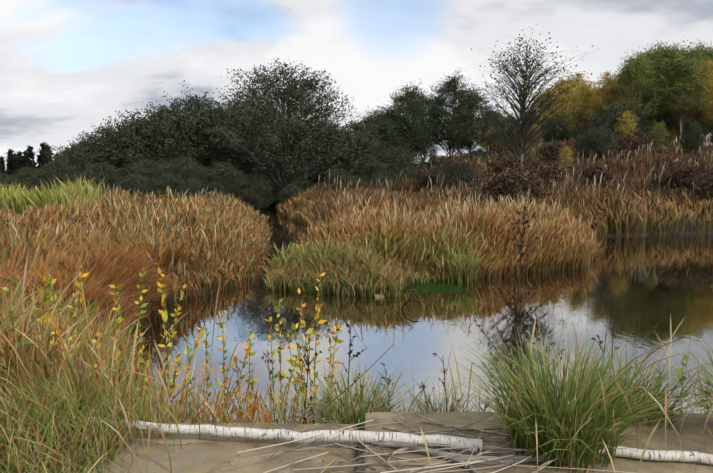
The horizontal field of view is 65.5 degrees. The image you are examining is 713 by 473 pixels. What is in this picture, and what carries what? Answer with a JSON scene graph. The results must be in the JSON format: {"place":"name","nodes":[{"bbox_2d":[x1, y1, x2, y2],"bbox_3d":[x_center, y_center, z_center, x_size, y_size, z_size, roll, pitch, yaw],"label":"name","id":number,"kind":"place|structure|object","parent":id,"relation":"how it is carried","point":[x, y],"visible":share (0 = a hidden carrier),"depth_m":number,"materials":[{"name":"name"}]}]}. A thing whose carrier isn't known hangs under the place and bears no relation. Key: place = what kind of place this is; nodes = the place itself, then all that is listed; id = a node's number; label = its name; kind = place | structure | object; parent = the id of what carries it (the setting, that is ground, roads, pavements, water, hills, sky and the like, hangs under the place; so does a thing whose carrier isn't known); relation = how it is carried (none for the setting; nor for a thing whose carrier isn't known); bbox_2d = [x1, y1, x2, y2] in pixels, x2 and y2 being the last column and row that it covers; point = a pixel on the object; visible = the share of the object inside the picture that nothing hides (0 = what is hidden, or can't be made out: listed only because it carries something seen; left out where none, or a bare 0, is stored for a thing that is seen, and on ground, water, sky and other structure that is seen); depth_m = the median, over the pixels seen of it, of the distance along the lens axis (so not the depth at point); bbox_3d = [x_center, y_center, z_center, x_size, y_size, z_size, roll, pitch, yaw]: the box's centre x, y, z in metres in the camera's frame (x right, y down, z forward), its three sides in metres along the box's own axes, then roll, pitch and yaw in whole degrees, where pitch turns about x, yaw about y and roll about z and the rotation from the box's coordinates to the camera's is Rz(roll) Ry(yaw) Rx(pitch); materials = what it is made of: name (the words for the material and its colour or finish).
{"place":"outdoors","nodes":[
{"label":"outdoors","id":0,"kind":"place"},
{"bbox_2d":[0,266,411,438],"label":"bank grass","id":1,"kind":"structure","parent":0,"point":[35,316],"depth_m":4.33,"materials":[{"name":"plant"}]},
{"bbox_2d":[0,177,712,472],"bbox_3d":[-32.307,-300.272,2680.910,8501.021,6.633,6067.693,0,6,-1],"label":"terrain","id":2,"kind":"structure","parent":0,"point":[197,457],"depth_m":3.33,"materials":[{"name":"soil"}]},
{"bbox_2d":[0,164,49,192],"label":"shrub","id":3,"kind":"object","parent":2,"relation":"on","point":[33,179],"visible":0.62,"depth_m":46.59,"materials":[{"name":"green plant"}]},
{"bbox_2d":[2,277,61,390],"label":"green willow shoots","id":4,"kind":"object","parent":2,"relation":"on","point":[12,306],"depth_m":4.46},
{"bbox_2d":[37,142,50,168],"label":"spruce tree","id":5,"kind":"object","parent":2,"relation":"on","point":[42,151],"visible":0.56,"depth_m":233.54,"materials":[{"name":"green plant"}]},
{"bbox_2d":[26,157,81,189],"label":"bush","id":6,"kind":"object","parent":2,"relation":"on","point":[50,169],"visible":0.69,"depth_m":48.65,"materials":[{"name":"green plant"}]},
{"bbox_2d":[0,173,136,217],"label":"green grass","id":7,"kind":"structure","parent":2,"relation":"on","point":[24,200],"depth_m":27.32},
{"bbox_2d":[44,138,117,185],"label":"tree","id":8,"kind":"object","parent":2,"relation":"on","point":[77,157],"visible":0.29,"depth_m":51.69,"materials":[{"name":"green plant"}]},
{"bbox_2d":[71,158,127,191],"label":"bush","id":9,"kind":"object","parent":2,"relation":"on","point":[106,173],"visible":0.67,"depth_m":45.79,"materials":[{"name":"green plant"}]},
{"bbox_2d":[0,329,199,472],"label":"grass","id":10,"kind":"structure","parent":2,"relation":"on","point":[64,405],"depth_m":3.32,"materials":[{"name":"plant"}]},
{"bbox_2d":[62,118,139,186],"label":"tree","id":11,"kind":"object","parent":2,"relation":"on","point":[91,138],"visible":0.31,"depth_m":52.85,"materials":[{"name":"green plant"}]},
{"bbox_2d":[0,237,205,327],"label":"grass tussocks","id":12,"kind":"object","parent":2,"relation":"on","point":[135,265],"depth_m":11.32,"materials":[{"name":"plant"}]},
{"bbox_2d":[89,112,170,187],"bbox_3d":[-21.973,-8.113,55.989,10.051,9.182,11.330,2,7,15],"label":"tree","id":13,"kind":"object","parent":2,"relation":"on","point":[117,147],"visible":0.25,"depth_m":53.07,"materials":[{"name":"green plant"}]},
{"bbox_2d":[111,173,152,195],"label":"shrub","id":14,"kind":"object","parent":2,"relation":"on","point":[140,183],"visible":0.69,"depth_m":44.07,"materials":[{"name":"green plant"}]},
{"bbox_2d":[116,156,165,190],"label":"bush","id":15,"kind":"object","parent":2,"relation":"on","point":[141,169],"visible":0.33,"depth_m":46.65,"materials":[{"name":"green plant"}]},
{"bbox_2d":[0,182,322,352],"bbox_3d":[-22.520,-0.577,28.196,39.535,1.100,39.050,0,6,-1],"label":"reed grass","id":16,"kind":"structure","parent":2,"relation":"on","point":[183,238],"depth_m":18.76,"materials":[{"name":"plant"}]},
{"bbox_2d":[99,98,226,179],"bbox_3d":[-18.551,-8.341,53.992,12.595,10.206,11.173,5,8,39],"label":"tree","id":17,"kind":"object","parent":2,"relation":"on","point":[141,125],"visible":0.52,"depth_m":51.71,"materials":[{"name":"green plant"}]},
{"bbox_2d":[145,174,182,194],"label":"shrub","id":18,"kind":"object","parent":2,"relation":"on","point":[166,180],"visible":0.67,"depth_m":44.03,"materials":[{"name":"green plant"}]},
{"bbox_2d":[142,309,195,421],"bbox_3d":[-1.456,1.361,4.363,0.533,1.602,0.352,5,8,36],"label":"dry stalk","id":19,"kind":"object","parent":2,"relation":"on","point":[155,352],"visible":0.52,"depth_m":4.34,"materials":[{"name":"brown plant"}]},
{"bbox_2d":[119,80,254,182],"bbox_3d":[-15.533,-9.138,55.101,12.593,11.503,14.195,1,7,12],"label":"tree","id":20,"kind":"object","parent":2,"relation":"on","point":[198,115],"visible":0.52,"depth_m":52.38,"materials":[{"name":"green plant"}]},
{"bbox_2d":[156,153,218,193],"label":"bush","id":21,"kind":"object","parent":2,"relation":"on","point":[193,170],"visible":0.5,"depth_m":45.74,"materials":[{"name":"green plant"}]},
{"bbox_2d":[35,266,342,423],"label":"willow shoots","id":22,"kind":"object","parent":2,"relation":"on","point":[164,315],"depth_m":5.28,"materials":[{"name":"plant"}]},
{"bbox_2d":[178,175,208,197],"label":"shrub","id":23,"kind":"object","parent":2,"relation":"on","point":[196,184],"visible":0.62,"depth_m":44.17,"materials":[{"name":"green plant"}]},
{"bbox_2d":[1,310,413,425],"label":"green bank grass","id":24,"kind":"structure","parent":2,"relation":"on","point":[71,385],"depth_m":3.88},
{"bbox_2d":[85,422,357,472],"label":"concrete slab","id":25,"kind":"structure","parent":2,"relation":"on","point":[236,444],"depth_m":3.44,"materials":[{"name":"concrete"}]},
{"bbox_2d":[200,159,249,195],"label":"shrub","id":26,"kind":"object","parent":2,"relation":"on","point":[217,171],"visible":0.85,"depth_m":45.95,"materials":[{"name":"green plant"}]},
{"bbox_2d":[237,167,278,205],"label":"bush","id":27,"kind":"object","parent":2,"relation":"on","point":[274,192],"visible":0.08,"depth_m":52.81,"materials":[{"name":"green plant"}]},
{"bbox_2d":[234,171,282,208],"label":"bush","id":28,"kind":"object","parent":2,"relation":"on","point":[257,199],"visible":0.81,"depth_m":48.11,"materials":[{"name":"green plant"}]},
{"bbox_2d":[196,58,372,192],"bbox_3d":[-6.354,-9.757,52.631,15.536,13.515,17.356,3,7,27],"label":"tree","id":29,"kind":"object","parent":2,"relation":"on","point":[281,167],"visible":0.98,"depth_m":49.37,"materials":[{"name":"green plant"}]},
{"bbox_2d":[276,182,301,203],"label":"shrub","id":30,"kind":"object","parent":2,"relation":"on","point":[286,193],"visible":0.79,"depth_m":44.45,"materials":[{"name":"green plant"}]},
{"bbox_2d":[269,343,326,423],"bbox_3d":[-0.442,1.510,4.567,0.390,1.302,0.464,-6,9,-44],"label":"dry weed","id":31,"kind":"object","parent":2,"relation":"on","point":[307,370],"visible":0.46,"depth_m":4.50,"materials":[{"name":"brown plant"}]},
{"bbox_2d":[292,178,314,191],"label":"shrub","id":32,"kind":"object","parent":2,"relation":"on","point":[303,181],"visible":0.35,"depth_m":49.78,"materials":[{"name":"green plant"}]},
{"bbox_2d":[29,217,613,324],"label":"edging grass","id":33,"kind":"structure","parent":2,"relation":"on","point":[222,274],"depth_m":14.87,"materials":[{"name":"plant"}]},
{"bbox_2d":[281,113,362,187],"bbox_3d":[-3.999,-8.532,59.295,11.839,9.593,10.502,-2,7,-15],"label":"tree","id":34,"kind":"object","parent":2,"relation":"on","point":[316,180],"visible":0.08,"depth_m":57.37,"materials":[{"name":"green plant"}]},
{"bbox_2d":[321,166,360,185],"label":"bush","id":35,"kind":"object","parent":2,"relation":"on","point":[333,176],"visible":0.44,"depth_m":48.11,"materials":[{"name":"green plant"}]},
{"bbox_2d":[321,323,368,410],"bbox_3d":[-0.127,1.460,4.784,0.418,1.544,0.389,-2,7,-15],"label":"dry stalk","id":36,"kind":"object","parent":2,"relation":"on","point":[350,343],"visible":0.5,"depth_m":4.66,"materials":[{"name":"brown plant"}]},
{"bbox_2d":[251,358,443,429],"bbox_3d":[-0.073,1.214,4.192,1.504,0.662,1.543,0,6,-1],"label":"grass tuft","id":37,"kind":"object","parent":2,"relation":"on","point":[358,415],"depth_m":4.18,"materials":[{"name":"plant"}]},
{"bbox_2d":[0,142,709,207],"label":"bank grass","id":38,"kind":"structure","parent":2,"relation":"on","point":[492,159],"depth_m":49.36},
{"bbox_2d":[0,250,712,472],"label":"grass stems","id":39,"kind":"object","parent":2,"relation":"on","point":[670,341],"visible":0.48,"depth_m":3.50,"materials":[{"name":"plant"}]},
{"bbox_2d":[321,113,392,175],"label":"tree","id":40,"kind":"object","parent":2,"relation":"on","point":[363,127],"visible":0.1,"depth_m":59.70,"materials":[{"name":"green plant"}]},
{"bbox_2d":[332,125,397,180],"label":"tree","id":41,"kind":"object","parent":2,"relation":"on","point":[372,143],"visible":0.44,"depth_m":55.95,"materials":[{"name":"green plant"}]},
{"bbox_2d":[346,151,394,182],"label":"bush","id":42,"kind":"object","parent":2,"relation":"on","point":[361,168],"visible":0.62,"depth_m":51.92,"materials":[{"name":"green plant"}]},
{"bbox_2d":[262,235,481,297],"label":"grass","id":43,"kind":"structure","parent":2,"relation":"on","point":[326,287],"depth_m":14.85,"materials":[{"name":"plant"}]},
{"bbox_2d":[266,225,484,282],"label":"grass","id":44,"kind":"structure","parent":2,"relation":"on","point":[467,259],"depth_m":16.17,"materials":[{"name":"plant"}]},
{"bbox_2d":[350,108,406,153],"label":"tree","id":45,"kind":"object","parent":2,"relation":"on","point":[375,120],"visible":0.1,"depth_m":68.03,"materials":[{"name":"green plant"}]},
{"bbox_2d":[366,174,394,187],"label":"shrub","id":46,"kind":"object","parent":2,"relation":"on","point":[381,178],"visible":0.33,"depth_m":47.37,"materials":[{"name":"green plant"}]},
{"bbox_2d":[372,117,408,167],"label":"tree","id":47,"kind":"object","parent":2,"relation":"on","point":[390,134],"visible":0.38,"depth_m":58.48,"materials":[{"name":"green plant"}]},
{"bbox_2d":[380,142,428,180],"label":"bush","id":48,"kind":"object","parent":2,"relation":"on","point":[400,157],"visible":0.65,"depth_m":53.68,"materials":[{"name":"green plant"}]},
{"bbox_2d":[373,79,442,166],"bbox_3d":[5.528,-11.532,61.245,7.860,11.626,7.866,2,7,17],"label":"tree","id":49,"kind":"object","parent":2,"relation":"on","point":[414,107],"visible":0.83,"depth_m":59.84,"materials":[{"name":"green plant"}]},
{"bbox_2d":[394,167,421,181],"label":"shrub","id":50,"kind":"object","parent":2,"relation":"on","point":[404,174],"visible":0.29,"depth_m":49.35,"materials":[{"name":"green plant"}]},
{"bbox_2d":[407,170,442,193],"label":"brown shrub","id":51,"kind":"object","parent":2,"relation":"on","point":[426,180],"visible":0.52,"depth_m":42.01,"materials":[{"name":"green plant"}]},
{"bbox_2d":[403,89,446,163],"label":"tree","id":52,"kind":"object","parent":2,"relation":"on","point":[434,144],"visible":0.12,"depth_m":70.42,"materials":[{"name":"green plant"}]},
{"bbox_2d":[265,184,602,296],"bbox_3d":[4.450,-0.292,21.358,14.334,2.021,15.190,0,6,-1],"label":"reed grass","id":53,"kind":"structure","parent":2,"relation":"on","point":[502,235],"depth_m":17.73,"materials":[{"name":"plant"}]},
{"bbox_2d":[396,371,489,411],"bbox_3d":[0.576,1.282,4.112,1.167,0.546,0.975,-2,7,-15],"label":"grass tuft","id":54,"kind":"object","parent":2,"relation":"on","point":[452,409],"depth_m":4.20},
{"bbox_2d":[421,68,486,158],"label":"tree","id":55,"kind":"object","parent":2,"relation":"on","point":[451,88],"visible":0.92,"depth_m":61.89,"materials":[{"name":"green plant"}]},
{"bbox_2d":[429,158,479,180],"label":"brown shrub","id":56,"kind":"object","parent":2,"relation":"on","point":[473,163],"visible":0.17,"depth_m":44.44,"materials":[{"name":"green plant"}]},
{"bbox_2d":[433,161,485,191],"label":"shrub","id":57,"kind":"object","parent":2,"relation":"on","point":[449,178],"visible":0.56,"depth_m":39.29,"materials":[{"name":"green plant"}]},
{"bbox_2d":[299,162,638,233],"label":"grass","id":58,"kind":"structure","parent":2,"relation":"on","point":[322,195],"depth_m":30.00,"materials":[{"name":"plant"}]},
{"bbox_2d":[450,83,502,155],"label":"tree","id":59,"kind":"object","parent":2,"relation":"on","point":[469,144],"visible":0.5,"depth_m":64.19,"materials":[{"name":"green plant"}]},
{"bbox_2d":[458,172,519,198],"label":"brown shrub","id":60,"kind":"object","parent":2,"relation":"on","point":[486,187],"visible":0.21,"depth_m":31.84,"materials":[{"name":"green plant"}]},
{"bbox_2d":[484,129,503,153],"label":"shrub","id":61,"kind":"object","parent":2,"relation":"on","point":[491,139],"visible":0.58,"depth_m":61.11,"materials":[{"name":"green plant"}]},
{"bbox_2d":[295,183,712,260],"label":"grass","id":62,"kind":"structure","parent":2,"relation":"on","point":[642,216],"depth_m":28.16,"materials":[{"name":"plant"}]},
{"bbox_2d":[482,149,530,176],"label":"brown shrub","id":63,"kind":"object","parent":2,"relation":"on","point":[497,167],"visible":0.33,"depth_m":43.45,"materials":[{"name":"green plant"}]},
{"bbox_2d":[310,143,712,219],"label":"hill weeds","id":64,"kind":"object","parent":2,"relation":"on","point":[666,155],"depth_m":42.75,"materials":[{"name":"plant"}]},
{"bbox_2d":[471,164,554,204],"bbox_3d":[8.167,-2.134,28.907,4.233,3.410,4.501,1,7,11],"label":"brown shrub","id":65,"kind":"object","parent":2,"relation":"on","point":[501,187],"visible":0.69,"depth_m":28.46,"materials":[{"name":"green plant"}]},
{"bbox_2d":[318,133,712,212],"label":"tall grass stems","id":66,"kind":"object","parent":2,"relation":"on","point":[459,155],"depth_m":39.95,"materials":[{"name":"plant"}]},
{"bbox_2d":[474,206,564,411],"bbox_3d":[1.473,1.088,5.058,0.692,2.722,0.686,-4,8,-33],"label":"tall dry weed","id":67,"kind":"object","parent":2,"relation":"on","point":[518,246],"visible":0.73,"depth_m":5.01,"materials":[{"name":"brown plant"}]},
{"bbox_2d":[328,143,712,218],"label":"reeds","id":68,"kind":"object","parent":2,"relation":"on","point":[632,183],"depth_m":35.63,"materials":[{"name":"plant"}]},
{"bbox_2d":[442,28,609,169],"bbox_3d":[10.894,-7.877,37.742,10.116,11.804,9.170,1,6,9],"label":"tree","id":69,"kind":"object","parent":2,"relation":"on","point":[524,120],"visible":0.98,"depth_m":36.92,"materials":[{"name":"grey plant"}]},
{"bbox_2d":[364,412,712,472],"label":"concrete slab","id":70,"kind":"structure","parent":2,"relation":"on","point":[691,431],"depth_m":3.38,"materials":[{"name":"concrete"}]},
{"bbox_2d":[58,416,481,453],"bbox_3d":[-0.651,1.220,3.476,2.811,0.120,0.128,1,6,8],"label":"birch log","id":71,"kind":"object","parent":70,"relation":"on","point":[353,436],"visible":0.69,"depth_m":3.40,"materials":[{"name":"white wood"}]},
{"bbox_2d":[223,345,633,472],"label":"stalks","id":72,"kind":"object","parent":70,"relation":"on","point":[355,464],"visible":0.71,"depth_m":3.18,"materials":[{"name":"beige plant"}]},
{"bbox_2d":[372,441,565,472],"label":"fallen branch","id":73,"kind":"object","parent":70,"relation":"on","point":[459,458],"visible":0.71,"depth_m":3.12,"materials":[{"name":"grey wood"}]},
{"bbox_2d":[408,316,712,472],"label":"grass tuft","id":74,"kind":"object","parent":70,"relation":"on","point":[549,433],"visible":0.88,"depth_m":3.16,"materials":[{"name":"plant"}]},
{"bbox_2d":[584,445,712,464],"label":"birch log","id":75,"kind":"object","parent":70,"relation":"on","point":[688,456],"visible":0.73,"depth_m":3.13,"materials":[{"name":"white wood"}]},
{"bbox_2d":[629,329,712,414],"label":"grass tuft","id":76,"kind":"object","parent":70,"relation":"on","point":[709,381],"visible":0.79,"depth_m":3.57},
{"bbox_2d":[500,157,577,190],"bbox_3d":[11.973,-3.466,36.307,4.202,3.385,4.468,-3,7,-24],"label":"brown shrub","id":77,"kind":"object","parent":2,"relation":"on","point":[549,172],"visible":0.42,"depth_m":35.84,"materials":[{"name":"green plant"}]},
{"bbox_2d":[532,88,567,120],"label":"birch tree","id":78,"kind":"object","parent":2,"relation":"on","point":[557,105],"visible":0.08,"depth_m":101.35,"materials":[{"name":"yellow plant"}]},
{"bbox_2d":[533,138,580,167],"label":"brown shrub","id":79,"kind":"object","parent":2,"relation":"on","point":[547,155],"visible":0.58,"depth_m":46.65,"materials":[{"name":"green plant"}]},
{"bbox_2d":[541,78,578,114],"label":"birch tree","id":80,"kind":"object","parent":2,"relation":"on","point":[563,87],"visible":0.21,"depth_m":102.80,"materials":[{"name":"yellow plant"}]},
{"bbox_2d":[548,115,573,145],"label":"shrub","id":81,"kind":"object","parent":2,"relation":"on","point":[559,127],"visible":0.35,"depth_m":85.28,"materials":[{"name":"green plant"}]},
{"bbox_2d":[557,146,575,168],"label":"shrub","id":82,"kind":"object","parent":2,"relation":"on","point":[565,155],"visible":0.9,"depth_m":43.56,"materials":[{"name":"yellow plant"}]},
{"bbox_2d":[562,81,601,132],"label":"birch tree","id":83,"kind":"object","parent":2,"relation":"on","point":[586,90],"visible":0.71,"depth_m":64.68,"materials":[{"name":"yellow plant"}]},
{"bbox_2d":[570,161,617,186],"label":"brown shrub","id":84,"kind":"object","parent":2,"relation":"on","point":[600,168],"visible":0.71,"depth_m":38.14,"materials":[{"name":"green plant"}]},
{"bbox_2d":[570,123,622,159],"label":"shrub","id":85,"kind":"object","parent":2,"relation":"on","point":[589,139],"visible":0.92,"depth_m":48.97,"materials":[{"name":"green plant"}]},
{"bbox_2d":[580,70,631,124],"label":"birch tree","id":86,"kind":"object","parent":2,"relation":"on","point":[607,83],"visible":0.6,"depth_m":61.52,"materials":[{"name":"yellow plant"}]},
{"bbox_2d":[576,100,648,143],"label":"undergrowth tree","id":87,"kind":"object","parent":2,"relation":"on","point":[611,115],"visible":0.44,"depth_m":56.80,"materials":[{"name":"green plant"}]},
{"bbox_2d":[611,110,639,141],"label":"shrub","id":88,"kind":"object","parent":2,"relation":"on","point":[621,128],"visible":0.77,"depth_m":55.12,"materials":[{"name":"yellow plant"}]},
{"bbox_2d":[542,335,712,431],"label":"grass tuft","id":89,"kind":"object","parent":2,"relation":"on","point":[657,413],"visible":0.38,"depth_m":3.71,"materials":[{"name":"plant"}]},
{"bbox_2d":[609,133,653,152],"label":"brown shrub","id":90,"kind":"object","parent":2,"relation":"on","point":[634,146],"visible":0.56,"depth_m":50.29,"materials":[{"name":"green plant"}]},
{"bbox_2d":[600,50,671,122],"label":"birch tree","id":91,"kind":"object","parent":2,"relation":"on","point":[635,70],"visible":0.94,"depth_m":59.24,"materials":[{"name":"green plant"}]},
{"bbox_2d":[619,40,675,111],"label":"birch tree","id":92,"kind":"object","parent":2,"relation":"on","point":[650,56],"visible":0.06,"depth_m":64.02,"materials":[{"name":"green plant"}]},
{"bbox_2d":[635,103,681,141],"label":"undergrowth tree","id":93,"kind":"object","parent":2,"relation":"on","point":[654,117],"visible":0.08,"depth_m":59.93,"materials":[{"name":"green plant"}]},
{"bbox_2d":[647,121,670,146],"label":"shrub","id":94,"kind":"object","parent":2,"relation":"on","point":[659,130],"visible":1,"depth_m":51.38,"materials":[{"name":"green plant"}]},
{"bbox_2d":[629,40,701,128],"bbox_3d":[34.008,-14.839,60.978,7.537,13.272,7.529,3,7,28],"label":"birch tree","id":95,"kind":"object","parent":2,"relation":"on","point":[665,60],"visible":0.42,"depth_m":60.09,"materials":[{"name":"green plant"}]},
{"bbox_2d":[648,52,711,144],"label":"birch tree","id":96,"kind":"object","parent":2,"relation":"on","point":[682,111],"visible":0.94,"depth_m":58.46,"materials":[{"name":"green plant"}]},
{"bbox_2d":[649,159,710,191],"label":"brown shrub","id":97,"kind":"object","parent":2,"relation":"on","point":[665,181],"visible":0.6,"depth_m":34.22,"materials":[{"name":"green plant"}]},
{"bbox_2d":[668,114,696,145],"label":"undergrowth tree","id":98,"kind":"object","parent":2,"relation":"on","point":[687,123],"visible":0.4,"depth_m":60.69,"materials":[{"name":"green plant"}]},
{"bbox_2d":[654,355,710,412],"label":"weeds","id":99,"kind":"object","parent":2,"relation":"on","point":[685,358],"depth_m":4.12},
{"bbox_2d":[667,162,712,192],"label":"brown shrub","id":100,"kind":"object","parent":2,"relation":"on","point":[691,180],"visible":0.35,"depth_m":33.24,"materials":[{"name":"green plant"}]},
{"bbox_2d":[674,121,709,152],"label":"shrub","id":101,"kind":"object","parent":2,"relation":"on","point":[691,131],"visible":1,"depth_m":47.39,"materials":[{"name":"green plant"}]},
{"bbox_2d":[673,170,712,201],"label":"brown shrub","id":102,"kind":"object","parent":2,"relation":"on","point":[706,181],"visible":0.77,"depth_m":30.98,"materials":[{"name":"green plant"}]},
{"bbox_2d":[677,41,712,87],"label":"birch tree","id":103,"kind":"object","parent":2,"relation":"on","point":[695,53],"visible":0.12,"depth_m":72.53,"materials":[{"name":"green plant"}]},
{"bbox_2d":[687,59,712,142],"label":"birch tree","id":104,"kind":"object","parent":2,"relation":"on","point":[708,66],"visible":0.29,"depth_m":61.40,"materials":[{"name":"yellow plant"}]},
{"bbox_2d":[693,80,712,124],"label":"birch tree","id":105,"kind":"object","parent":2,"relation":"on","point":[710,98],"visible":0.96,"depth_m":57.62,"materials":[{"name":"yellow plant"}]},
{"bbox_2d":[693,39,712,71],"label":"birch tree","id":106,"kind":"object","parent":2,"relation":"on","point":[709,55],"visible":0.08,"depth_m":75.86,"materials":[{"name":"green plant"}]},
{"bbox_2d":[0,0,712,169],"label":"sky","id":107,"kind":"structure","parent":0,"point":[67,67],"materials":[{"name":"white"}]},
{"bbox_2d":[121,204,712,423],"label":"pond water","id":108,"kind":"structure","parent":0,"point":[671,274],"depth_m":11.50,"materials":[{"name":"liquid"}]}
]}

